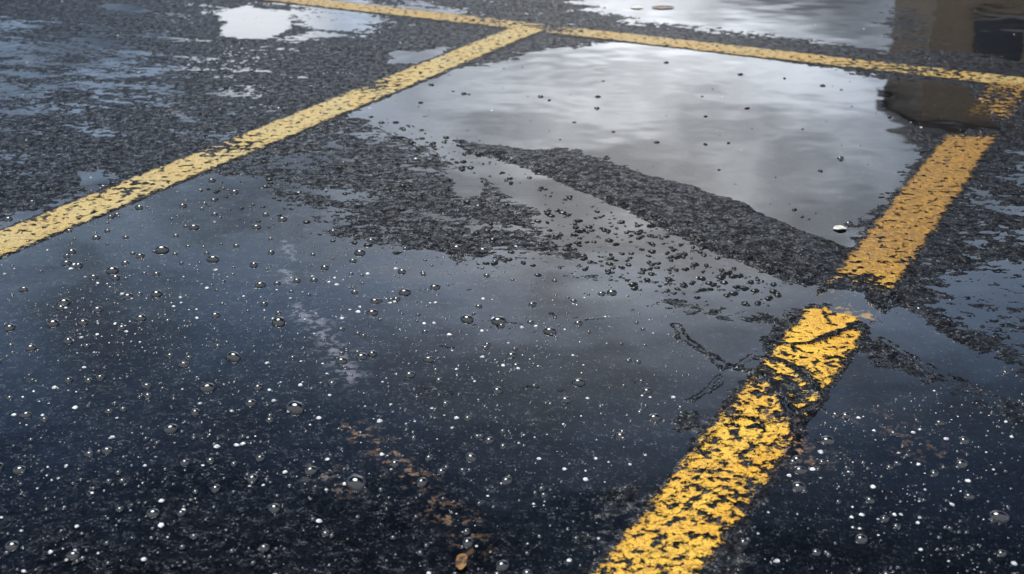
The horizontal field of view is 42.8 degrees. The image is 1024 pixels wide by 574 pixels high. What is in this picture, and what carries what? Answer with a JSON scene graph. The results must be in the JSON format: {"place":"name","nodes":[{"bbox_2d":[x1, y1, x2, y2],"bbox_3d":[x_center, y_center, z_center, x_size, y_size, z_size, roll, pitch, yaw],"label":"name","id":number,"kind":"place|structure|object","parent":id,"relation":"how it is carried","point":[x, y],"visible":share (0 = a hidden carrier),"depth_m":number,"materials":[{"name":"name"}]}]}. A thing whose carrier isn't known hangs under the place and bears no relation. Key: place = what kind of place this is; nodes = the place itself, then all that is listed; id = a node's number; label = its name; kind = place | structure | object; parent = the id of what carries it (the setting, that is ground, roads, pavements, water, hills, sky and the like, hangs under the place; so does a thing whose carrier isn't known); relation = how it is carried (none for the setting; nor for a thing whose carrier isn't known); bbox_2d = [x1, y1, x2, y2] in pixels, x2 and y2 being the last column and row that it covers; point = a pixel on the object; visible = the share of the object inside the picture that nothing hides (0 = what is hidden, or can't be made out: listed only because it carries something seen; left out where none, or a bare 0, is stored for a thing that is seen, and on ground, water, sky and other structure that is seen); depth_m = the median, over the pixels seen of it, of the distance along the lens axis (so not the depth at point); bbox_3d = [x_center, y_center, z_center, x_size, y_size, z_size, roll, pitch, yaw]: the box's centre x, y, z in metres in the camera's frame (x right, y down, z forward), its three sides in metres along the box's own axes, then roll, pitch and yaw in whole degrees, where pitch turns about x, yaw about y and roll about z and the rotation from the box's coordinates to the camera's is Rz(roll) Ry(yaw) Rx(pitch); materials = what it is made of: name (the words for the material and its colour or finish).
{"place":"outdoors","nodes":[
{"label":"outdoors","id":0,"kind":"place"},
{"bbox_2d":[0,0,1023,573],"bbox_3d":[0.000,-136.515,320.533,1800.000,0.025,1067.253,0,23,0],"label":"asphalt ground","id":1,"kind":"structure","parent":0,"point":[214,72],"depth_m":3.80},
{"bbox_2d":[0,26,542,255],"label":"yellow parking line","id":2,"kind":"object","parent":1,"relation":"on","point":[196,161],"visible":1,"depth_m":5.03,"materials":[{"name":"paint"}]},
{"bbox_2d":[0,1,1017,573],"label":"foam flecks","id":3,"kind":"object","parent":1,"relation":"on","point":[160,525],"visible":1,"depth_m":2.99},
{"bbox_2d":[0,95,1023,573],"bbox_3d":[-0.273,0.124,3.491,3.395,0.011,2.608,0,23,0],"label":"rain bubbles","id":4,"kind":"object","parent":1,"relation":"on","point":[470,542],"visible":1,"depth_m":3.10},
{"bbox_2d":[0,178,1023,573],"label":"rain droplets","id":5,"kind":"object","parent":1,"relation":"on","point":[990,560],"visible":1,"depth_m":3.07},
{"bbox_2d":[191,61,891,306],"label":"aggregate stones","id":6,"kind":"object","parent":1,"relation":"on","point":[723,274],"visible":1,"depth_m":4.10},
{"bbox_2d":[268,0,1023,86],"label":"yellow parking line","id":7,"kind":"object","parent":1,"relation":"on","point":[651,40],"visible":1,"depth_m":6.68,"materials":[{"name":"yellow paint"}]},
{"bbox_2d":[591,80,1023,573],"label":"yellow parking line","id":8,"kind":"object","parent":1,"relation":"on","point":[871,244],"visible":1,"depth_m":3.36,"materials":[{"name":"paint"}]},
{"label":"puddle","id":9,"kind":"object","parent":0,"visible":0},
{"bbox_2d":[455,553,467,569],"bbox_3d":[-0.098,0.532,2.541,0.023,0.005,0.055,0,23,0],"label":"fallen leaf","id":10,"kind":"object","parent":9,"relation":"on","point":[461,561],"visible":1,"depth_m":2.54,"materials":[{"name":"brown plant"}]},
{"bbox_2d":[651,6,672,7],"bbox_3d":[0.868,-1.612,7.516,0.139,0.005,0.059,0,23,0],"label":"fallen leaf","id":11,"kind":"object","parent":9,"relation":"on","point":[660,6],"visible":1,"depth_m":7.52,"materials":[{"name":"beige"}]},
{"bbox_2d":[833,225,845,228],"bbox_3d":[1.060,-0.192,4.221,0.045,0.005,0.033,0,23,0],"label":"pebble","id":12,"kind":"object","parent":9,"relation":"on","point":[838,227],"visible":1,"depth_m":4.22,"materials":[{"name":"white stone"}]}
]}

